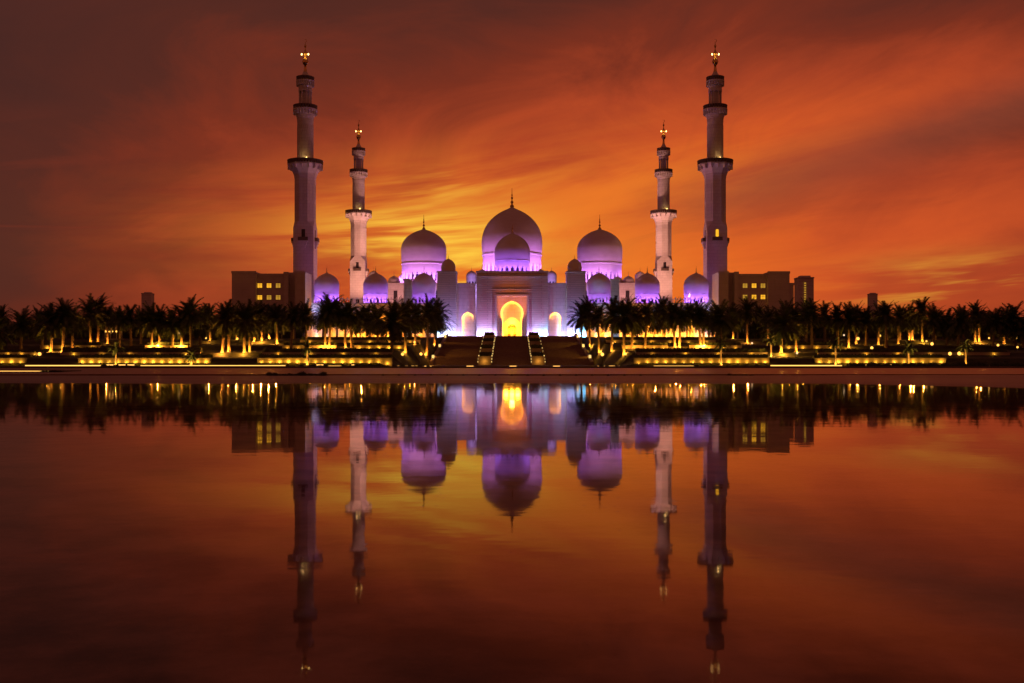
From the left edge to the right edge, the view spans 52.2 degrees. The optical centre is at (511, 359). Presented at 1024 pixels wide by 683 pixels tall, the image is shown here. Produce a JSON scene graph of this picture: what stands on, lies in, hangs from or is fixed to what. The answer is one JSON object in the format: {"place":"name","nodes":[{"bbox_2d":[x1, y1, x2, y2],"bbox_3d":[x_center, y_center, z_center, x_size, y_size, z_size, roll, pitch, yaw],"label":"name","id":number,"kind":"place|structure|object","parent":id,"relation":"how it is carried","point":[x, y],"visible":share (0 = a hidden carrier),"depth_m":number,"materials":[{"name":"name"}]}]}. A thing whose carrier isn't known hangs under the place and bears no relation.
{"place":"outdoors","nodes":[
{"label":"outdoors","id":0,"kind":"place"},
{"bbox_2d":[141,292,153,312],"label":"tower block","id":1,"kind":"structure","parent":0,"point":[148,297],"depth_m":1500.00,"materials":[{"name":"concrete"}]},
{"bbox_2d":[231,271,311,336],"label":"annexe building","id":2,"kind":"structure","parent":0,"point":[294,288],"depth_m":346.00,"materials":[{"name":"concrete"}]},
{"bbox_2d":[0,461,1023,682],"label":"water","id":3,"kind":"structure","parent":0,"point":[511,572],"depth_m":5.84,"materials":[{"name":"brown liquid"}]},
{"bbox_2d":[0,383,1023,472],"bbox_3d":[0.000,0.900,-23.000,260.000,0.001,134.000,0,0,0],"label":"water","id":4,"kind":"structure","parent":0,"point":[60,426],"depth_m":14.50,"materials":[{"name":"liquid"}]},
{"bbox_2d":[0,338,1023,365],"bbox_3d":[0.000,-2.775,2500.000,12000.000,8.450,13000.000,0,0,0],"label":"ground","id":5,"kind":"structure","parent":0,"point":[236,355],"depth_m":240.05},
{"bbox_2d":[0,305,37,349],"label":"date palm","id":6,"kind":"object","parent":5,"relation":"on","point":[18,328],"visible":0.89,"depth_m":225.10,"materials":[{"name":"green plant"}]},
{"bbox_2d":[22,308,55,349],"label":"date palm","id":7,"kind":"object","parent":5,"relation":"on","point":[33,334],"visible":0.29,"depth_m":224.59,"materials":[{"name":"green plant"}]},
{"bbox_2d":[0,369,80,371],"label":"ledge","id":8,"kind":"object","parent":5,"relation":"on","point":[20,370],"visible":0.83,"depth_m":60.19,"materials":[{"name":"stone"}]},
{"bbox_2d":[26,302,79,351],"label":"date palm","id":9,"kind":"object","parent":5,"relation":"on","point":[44,329],"visible":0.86,"depth_m":211.25,"materials":[{"name":"green plant"}]},
{"bbox_2d":[45,297,84,350],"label":"date palm","id":10,"kind":"object","parent":5,"relation":"on","point":[63,316],"visible":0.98,"depth_m":211.86,"materials":[{"name":"green plant"}]},
{"bbox_2d":[61,303,90,347],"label":"date palm","id":11,"kind":"object","parent":5,"relation":"on","point":[76,329],"visible":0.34,"depth_m":225.38,"materials":[{"name":"green plant"}]},
{"bbox_2d":[76,293,107,341],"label":"date palm","id":12,"kind":"object","parent":5,"relation":"on","point":[91,316],"visible":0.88,"depth_m":251.52,"materials":[{"name":"green plant"}]},
{"bbox_2d":[81,292,113,341],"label":"date palm","id":13,"kind":"object","parent":5,"relation":"on","point":[101,301],"visible":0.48,"depth_m":262.13,"materials":[{"name":"green plant"}]},
{"bbox_2d":[98,304,115,343],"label":"date palm","id":14,"kind":"object","parent":5,"relation":"on","point":[104,309],"visible":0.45,"depth_m":262.12,"materials":[{"name":"green plant"}]},
{"bbox_2d":[104,305,133,346],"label":"date palm","id":15,"kind":"object","parent":5,"relation":"on","point":[118,322],"visible":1,"depth_m":238.14,"materials":[{"name":"green plant"}]},
{"bbox_2d":[59,352,201,354],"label":"terrace wall","id":16,"kind":"structure","parent":5,"relation":"on","point":[99,353],"depth_m":200.00,"materials":[{"name":"stone"}]},
{"bbox_2d":[62,346,202,352],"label":"hedge","id":17,"kind":"object","parent":5,"relation":"on","point":[127,349],"visible":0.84,"depth_m":200.76,"materials":[{"name":"green plant"}]},
{"bbox_2d":[121,304,144,345],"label":"date palm","id":18,"kind":"object","parent":5,"relation":"on","point":[130,311],"visible":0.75,"depth_m":241.69,"materials":[{"name":"green plant"}]},
{"bbox_2d":[78,358,210,362],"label":"terrace wall","id":19,"kind":"structure","parent":5,"relation":"on","point":[138,360],"depth_m":185.00,"materials":[{"name":"stone"}]},
{"bbox_2d":[80,353,212,358],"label":"hedge","id":20,"kind":"object","parent":5,"relation":"on","point":[174,355],"visible":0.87,"depth_m":185.77,"materials":[{"name":"green plant"}]},
{"bbox_2d":[132,300,169,344],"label":"date palm","id":21,"kind":"object","parent":5,"relation":"on","point":[149,315],"visible":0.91,"depth_m":239.32,"materials":[{"name":"green plant"}]},
{"bbox_2d":[0,331,303,337],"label":"hedge","id":22,"kind":"object","parent":5,"relation":"on","point":[196,335],"visible":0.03,"depth_m":320.64,"materials":[{"name":"green plant"}]},
{"bbox_2d":[149,304,168,344],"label":"date palm","id":23,"kind":"object","parent":5,"relation":"on","point":[160,320],"visible":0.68,"depth_m":240.32,"materials":[{"name":"green plant"}]},
{"bbox_2d":[152,306,192,346],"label":"date palm","id":24,"kind":"object","parent":5,"relation":"on","point":[172,332],"visible":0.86,"depth_m":238.46,"materials":[{"name":"green plant"}]},
{"bbox_2d":[168,294,210,346],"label":"date palm","id":25,"kind":"object","parent":5,"relation":"on","point":[191,317],"visible":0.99,"depth_m":237.47,"materials":[{"name":"green plant"}]},
{"bbox_2d":[183,305,214,344],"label":"date palm","id":26,"kind":"object","parent":5,"relation":"on","point":[203,331],"visible":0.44,"depth_m":251.23,"materials":[{"name":"green plant"}]},
{"bbox_2d":[206,302,239,352],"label":"date palm","id":27,"kind":"object","parent":5,"relation":"on","point":[223,323],"visible":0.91,"depth_m":200.74,"materials":[{"name":"green plant"}]},
{"bbox_2d":[222,300,265,352],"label":"date palm","id":28,"kind":"object","parent":5,"relation":"on","point":[244,326],"visible":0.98,"depth_m":200.54,"materials":[{"name":"green plant"}]},
{"bbox_2d":[234,299,270,351],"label":"date palm","id":29,"kind":"object","parent":5,"relation":"on","point":[249,340],"visible":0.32,"depth_m":212.10,"materials":[{"name":"green plant"}]},
{"bbox_2d":[261,303,289,343],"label":"date palm","id":30,"kind":"object","parent":5,"relation":"on","point":[276,311],"visible":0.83,"depth_m":261.90,"materials":[{"name":"green plant"}]},
{"bbox_2d":[278,301,303,347],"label":"date palm","id":31,"kind":"object","parent":5,"relation":"on","point":[293,311],"visible":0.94,"depth_m":238.63,"materials":[{"name":"green plant"}]},
{"bbox_2d":[291,298,318,343],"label":"date palm","id":32,"kind":"object","parent":5,"relation":"on","point":[305,313],"visible":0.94,"depth_m":238.26,"materials":[{"name":"green plant"}]},
{"bbox_2d":[257,358,391,365],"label":"terrace wall","id":33,"kind":"structure","parent":5,"relation":"on","point":[385,361],"depth_m":185.00,"materials":[{"name":"stone"}]},
{"bbox_2d":[310,300,339,348],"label":"date palm","id":34,"kind":"object","parent":5,"relation":"on","point":[323,308],"visible":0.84,"depth_m":238.82,"materials":[{"name":"green plant"}]},
{"bbox_2d":[258,353,392,359],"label":"hedge","id":35,"kind":"object","parent":5,"relation":"on","point":[326,356],"visible":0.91,"depth_m":185.75,"materials":[{"name":"green plant"}]},
{"bbox_2d":[309,292,344,347],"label":"date palm","id":36,"kind":"object","parent":5,"relation":"on","point":[328,302],"visible":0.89,"depth_m":238.97,"materials":[{"name":"green plant"}]},
{"bbox_2d":[261,352,392,354],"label":"terrace wall","id":37,"kind":"structure","parent":5,"relation":"on","point":[329,353],"depth_m":200.00,"materials":[{"name":"stone"}]},
{"bbox_2d":[263,347,392,353],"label":"hedge","id":38,"kind":"object","parent":5,"relation":"on","point":[355,349],"visible":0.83,"depth_m":200.77,"materials":[{"name":"green plant"}]},
{"bbox_2d":[330,303,360,347],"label":"date palm","id":39,"kind":"object","parent":5,"relation":"on","point":[343,325],"visible":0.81,"depth_m":239.21,"materials":[{"name":"green plant"}]},
{"bbox_2d":[337,298,365,347],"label":"date palm","id":40,"kind":"object","parent":5,"relation":"on","point":[347,306],"visible":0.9,"depth_m":239.35,"materials":[{"name":"green plant"}]},
{"bbox_2d":[300,340,419,343],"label":"terrace wall","id":41,"kind":"structure","parent":5,"relation":"on","point":[362,341],"depth_m":265.00,"materials":[{"name":"stone"}]},
{"bbox_2d":[301,336,419,339],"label":"hedge","id":42,"kind":"object","parent":5,"relation":"on","point":[342,338],"visible":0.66,"depth_m":265.76,"materials":[{"name":"green plant"}]},
{"bbox_2d":[361,302,388,341],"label":"date palm","id":43,"kind":"object","parent":5,"relation":"on","point":[372,308],"visible":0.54,"depth_m":250.56,"materials":[{"name":"green plant"}]},
{"bbox_2d":[368,296,419,351],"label":"date palm","id":44,"kind":"object","parent":5,"relation":"on","point":[393,314],"visible":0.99,"depth_m":211.25,"materials":[{"name":"green plant"}]},
{"bbox_2d":[382,297,426,352],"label":"date palm","id":45,"kind":"object","parent":5,"relation":"on","point":[413,322],"visible":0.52,"depth_m":226.63,"materials":[{"name":"green plant"}]},
{"bbox_2d":[409,299,433,344],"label":"date palm","id":46,"kind":"object","parent":5,"relation":"on","point":[417,313],"visible":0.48,"depth_m":253.35,"materials":[{"name":"green plant"}]},
{"bbox_2d":[419,293,447,354],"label":"date palm","id":47,"kind":"object","parent":5,"relation":"on","point":[430,306],"visible":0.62,"depth_m":264.20,"materials":[{"name":"green plant"}]},
{"bbox_2d":[424,300,457,350],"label":"date palm","id":48,"kind":"object","parent":5,"relation":"on","point":[442,328],"visible":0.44,"depth_m":285.44,"materials":[{"name":"green plant"}]},
{"bbox_2d":[478,332,494,364],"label":"stepped planter","id":49,"kind":"object","parent":5,"relation":"on","point":[485,353],"visible":0.99,"depth_m":272.65,"materials":[{"name":"stone"}]},
{"bbox_2d":[312,194,710,336],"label":"mosque","id":50,"kind":"structure","parent":5,"relation":"on","point":[511,288],"depth_m":364.14,"materials":[{"name":"stone"}]},
{"bbox_2d":[429,334,593,364],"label":"grand staircase","id":51,"kind":"structure","parent":5,"relation":"on","point":[508,350],"depth_m":278.25,"materials":[{"name":"stone"}]},
{"bbox_2d":[0,366,1023,367],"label":"kerb strip","id":52,"kind":"object","parent":5,"relation":"on","point":[511,366],"visible":0.25,"depth_m":75.76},
{"bbox_2d":[528,332,544,364],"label":"stepped planter","id":53,"kind":"object","parent":5,"relation":"on","point":[537,353],"visible":0.98,"depth_m":272.65,"materials":[{"name":"stone"}]},
{"bbox_2d":[566,300,592,348],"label":"date palm","id":54,"kind":"object","parent":5,"relation":"on","point":[581,310],"visible":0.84,"depth_m":285.87,"materials":[{"name":"green plant"}]},
{"bbox_2d":[571,295,604,346],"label":"date palm","id":55,"kind":"object","parent":5,"relation":"on","point":[588,303],"visible":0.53,"depth_m":287.20,"materials":[{"name":"green plant"}]},
{"bbox_2d":[581,301,607,352],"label":"date palm","id":56,"kind":"object","parent":5,"relation":"on","point":[593,321],"visible":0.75,"depth_m":262.87,"materials":[{"name":"green plant"}]},
{"bbox_2d":[594,295,624,351],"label":"date palm","id":57,"kind":"object","parent":5,"relation":"on","point":[610,312],"visible":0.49,"depth_m":239.31,"materials":[{"name":"green plant"}]},
{"bbox_2d":[601,294,646,354],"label":"date palm","id":58,"kind":"object","parent":5,"relation":"on","point":[622,322],"visible":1,"depth_m":211.38,"materials":[{"name":"green plant"}]},
{"bbox_2d":[615,296,649,348],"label":"date palm","id":59,"kind":"object","parent":5,"relation":"on","point":[639,331],"visible":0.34,"depth_m":239.27,"materials":[{"name":"green plant"}]},
{"bbox_2d":[630,299,661,347],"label":"date palm","id":60,"kind":"object","parent":5,"relation":"on","point":[649,319],"visible":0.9,"depth_m":237.91,"materials":[{"name":"green plant"}]},
{"bbox_2d":[606,336,714,339],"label":"hedge","id":61,"kind":"object","parent":5,"relation":"on","point":[660,338],"visible":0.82,"depth_m":265.75,"materials":[{"name":"green plant"}]},
{"bbox_2d":[606,340,715,342],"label":"terrace wall","id":62,"kind":"structure","parent":5,"relation":"on","point":[660,341],"depth_m":265.00,"materials":[{"name":"stone"}]},
{"bbox_2d":[652,293,669,336],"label":"date palm","id":63,"kind":"object","parent":5,"relation":"on","point":[664,304],"visible":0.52,"depth_m":295.49,"materials":[{"name":"green plant"}]},
{"bbox_2d":[657,297,688,347],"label":"date palm","id":64,"kind":"object","parent":5,"relation":"on","point":[671,307],"visible":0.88,"depth_m":239.36,"materials":[{"name":"green plant"}]},
{"bbox_2d":[663,302,697,347],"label":"date palm","id":65,"kind":"object","parent":5,"relation":"on","point":[683,326],"visible":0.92,"depth_m":238.94,"materials":[{"name":"green plant"}]},
{"bbox_2d":[684,297,710,344],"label":"date palm","id":66,"kind":"object","parent":5,"relation":"on","point":[696,316],"visible":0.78,"depth_m":239.81,"materials":[{"name":"green plant"}]},
{"bbox_2d":[633,353,767,359],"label":"hedge","id":67,"kind":"object","parent":5,"relation":"on","point":[700,356],"visible":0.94,"depth_m":185.77,"materials":[{"name":"green plant"}]},
{"bbox_2d":[688,303,712,344],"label":"date palm","id":68,"kind":"object","parent":5,"relation":"on","point":[704,326],"visible":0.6,"depth_m":240.17,"materials":[{"name":"green plant"}]},
{"bbox_2d":[635,347,766,351],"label":"hedge","id":69,"kind":"object","parent":5,"relation":"on","point":[656,349],"visible":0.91,"depth_m":200.76,"materials":[{"name":"green plant"}]},
{"bbox_2d":[634,358,768,363],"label":"terrace wall","id":70,"kind":"structure","parent":5,"relation":"on","point":[700,360],"depth_m":185.00,"materials":[{"name":"stone"}]},
{"bbox_2d":[635,352,768,354],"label":"terrace wall","id":71,"kind":"structure","parent":5,"relation":"on","point":[693,353],"depth_m":200.00,"materials":[{"name":"stone"}]},
{"bbox_2d":[699,299,740,348],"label":"date palm","id":72,"kind":"object","parent":5,"relation":"on","point":[720,327],"visible":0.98,"depth_m":211.72,"materials":[{"name":"green plant"}]},
{"bbox_2d":[724,306,748,338],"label":"date palm","id":73,"kind":"object","parent":5,"relation":"on","point":[733,310],"visible":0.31,"depth_m":295.39,"materials":[{"name":"green plant"}]},
{"bbox_2d":[734,296,763,342],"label":"date palm","id":74,"kind":"object","parent":5,"relation":"on","point":[747,313],"visible":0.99,"depth_m":264.08,"materials":[{"name":"green plant"}]},
{"bbox_2d":[754,305,776,337],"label":"date palm","id":75,"kind":"object","parent":5,"relation":"on","point":[767,316],"visible":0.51,"depth_m":295.95,"materials":[{"name":"green plant"}]},
{"bbox_2d":[757,302,806,352],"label":"date palm","id":76,"kind":"object","parent":5,"relation":"on","point":[782,331],"visible":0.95,"depth_m":200.75,"materials":[{"name":"green plant"}]},
{"bbox_2d":[781,302,815,351],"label":"date palm","id":77,"kind":"object","parent":5,"relation":"on","point":[794,311],"visible":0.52,"depth_m":212.04,"materials":[{"name":"green plant"}]},
{"bbox_2d":[798,297,828,348],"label":"date palm","id":78,"kind":"object","parent":5,"relation":"on","point":[814,317],"visible":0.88,"depth_m":238.71,"materials":[{"name":"green plant"}]},
{"bbox_2d":[817,300,833,341],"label":"date palm","id":79,"kind":"object","parent":5,"relation":"on","point":[825,308],"visible":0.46,"depth_m":251.15,"materials":[{"name":"green plant"}]},
{"bbox_2d":[822,302,854,347],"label":"date palm","id":80,"kind":"object","parent":5,"relation":"on","point":[836,315],"visible":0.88,"depth_m":239.93,"materials":[{"name":"green plant"}]},
{"bbox_2d":[833,302,869,347],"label":"date palm","id":81,"kind":"object","parent":5,"relation":"on","point":[851,322],"visible":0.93,"depth_m":239.27,"materials":[{"name":"green plant"}]},
{"bbox_2d":[724,329,1008,337],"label":"hedge","id":82,"kind":"object","parent":5,"relation":"on","point":[861,335],"visible":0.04,"depth_m":320.57,"materials":[{"name":"green plant"}]},
{"bbox_2d":[855,306,882,345],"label":"date palm","id":83,"kind":"object","parent":5,"relation":"on","point":[868,324],"visible":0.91,"depth_m":240.86,"materials":[{"name":"green plant"}]},
{"bbox_2d":[812,353,943,358],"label":"hedge","id":84,"kind":"object","parent":5,"relation":"on","point":[859,355],"visible":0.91,"depth_m":185.76,"materials":[{"name":"green plant"}]},
{"bbox_2d":[814,358,945,362],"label":"terrace wall","id":85,"kind":"structure","parent":5,"relation":"on","point":[877,360],"depth_m":185.00,"materials":[{"name":"stone"}]},
{"bbox_2d":[870,300,903,347],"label":"date palm","id":86,"kind":"object","parent":5,"relation":"on","point":[885,319],"visible":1,"depth_m":239.82,"materials":[{"name":"green plant"}]},
{"bbox_2d":[888,302,915,343],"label":"date palm","id":87,"kind":"object","parent":5,"relation":"on","point":[898,326],"visible":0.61,"depth_m":261.97,"materials":[{"name":"green plant"}]},
{"bbox_2d":[816,348,1006,352],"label":"hedge","id":88,"kind":"object","parent":5,"relation":"on","point":[899,350],"visible":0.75,"depth_m":200.77,"materials":[{"name":"green plant"}]},
{"bbox_2d":[817,352,1010,354],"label":"terrace wall","id":89,"kind":"structure","parent":5,"relation":"on","point":[946,353],"depth_m":200.00,"materials":[{"name":"stone"}]},
{"bbox_2d":[907,296,941,341],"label":"date palm","id":90,"kind":"object","parent":5,"relation":"on","point":[920,305],"visible":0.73,"depth_m":264.94,"materials":[{"name":"green plant"}]},
{"bbox_2d":[917,303,949,344],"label":"date palm","id":91,"kind":"object","parent":5,"relation":"on","point":[933,318],"visible":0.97,"depth_m":250.86,"materials":[{"name":"green plant"}]},
{"bbox_2d":[926,308,965,344],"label":"date palm","id":92,"kind":"object","parent":5,"relation":"on","point":[944,333],"visible":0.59,"depth_m":250.68,"materials":[{"name":"green plant"}]},
{"bbox_2d":[941,304,976,345],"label":"date palm","id":93,"kind":"object","parent":5,"relation":"on","point":[960,317],"visible":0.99,"depth_m":240.69,"materials":[{"name":"green plant"}]},
{"bbox_2d":[965,299,989,341],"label":"date palm","id":94,"kind":"object","parent":5,"relation":"on","point":[973,310],"visible":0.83,"depth_m":264.39,"materials":[{"name":"green plant"}]},
{"bbox_2d":[967,304,991,341],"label":"date palm","id":95,"kind":"object","parent":5,"relation":"on","point":[979,326],"visible":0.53,"depth_m":264.91,"materials":[{"name":"green plant"}]},
{"bbox_2d":[975,306,1015,346],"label":"date palm","id":96,"kind":"object","parent":5,"relation":"on","point":[995,318],"visible":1,"depth_m":239.85,"materials":[{"name":"green plant"}]},
{"bbox_2d":[1000,301,1023,345],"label":"date palm","id":97,"kind":"object","parent":5,"relation":"on","point":[1013,309],"visible":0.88,"depth_m":240.93,"materials":[{"name":"green plant"}]},
{"bbox_2d":[1006,312,1023,347],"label":"date palm","id":98,"kind":"object","parent":5,"relation":"on","point":[1019,334],"visible":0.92,"depth_m":239.97,"materials":[{"name":"green plant"}]},
{"bbox_2d":[0,375,1023,386],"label":"beach","id":99,"kind":"structure","parent":0,"point":[988,380],"depth_m":44.44,"materials":[{"name":"sand"}]},
{"bbox_2d":[0,368,1023,375],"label":"apron pavement","id":100,"kind":"structure","parent":0,"point":[529,371],"depth_m":61.40,"materials":[{"name":"concrete"}]},
{"bbox_2d":[0,0,1023,321],"label":"sky","id":101,"kind":"structure","parent":0,"point":[874,146],"materials":[{"name":"orange"}]},
{"bbox_2d":[420,337,605,337],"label":"plateau pavement","id":102,"kind":"structure","parent":0,"point":[579,337],"depth_m":324.50,"materials":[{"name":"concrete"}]},
{"bbox_2d":[287,39,322,302],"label":"minaret","id":103,"kind":"object","parent":102,"relation":"on","point":[305,167],"visible":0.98,"depth_m":376.95,"materials":[{"name":"white stone"}]},
{"bbox_2d":[345,120,371,302],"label":"minaret","id":104,"kind":"object","parent":102,"relation":"on","point":[358,215],"visible":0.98,"depth_m":504.79,"materials":[{"name":"white stone"}]},
{"bbox_2d":[650,120,676,302],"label":"minaret","id":105,"kind":"object","parent":102,"relation":"on","point":[663,215],"visible":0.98,"depth_m":504.86,"materials":[{"name":"white stone"}]},
{"bbox_2d":[697,39,732,333],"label":"minaret","id":106,"kind":"object","parent":102,"relation":"on","point":[715,166],"visible":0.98,"depth_m":376.87,"materials":[{"name":"white stone"}]},
{"bbox_2d":[712,271,793,336],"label":"annexe building","id":107,"kind":"structure","parent":0,"point":[770,289],"depth_m":346.00,"materials":[{"name":"concrete"}]},
{"bbox_2d":[794,276,813,312],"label":"tower block","id":108,"kind":"structure","parent":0,"point":[803,287],"depth_m":900.00,"materials":[{"name":"concrete"}]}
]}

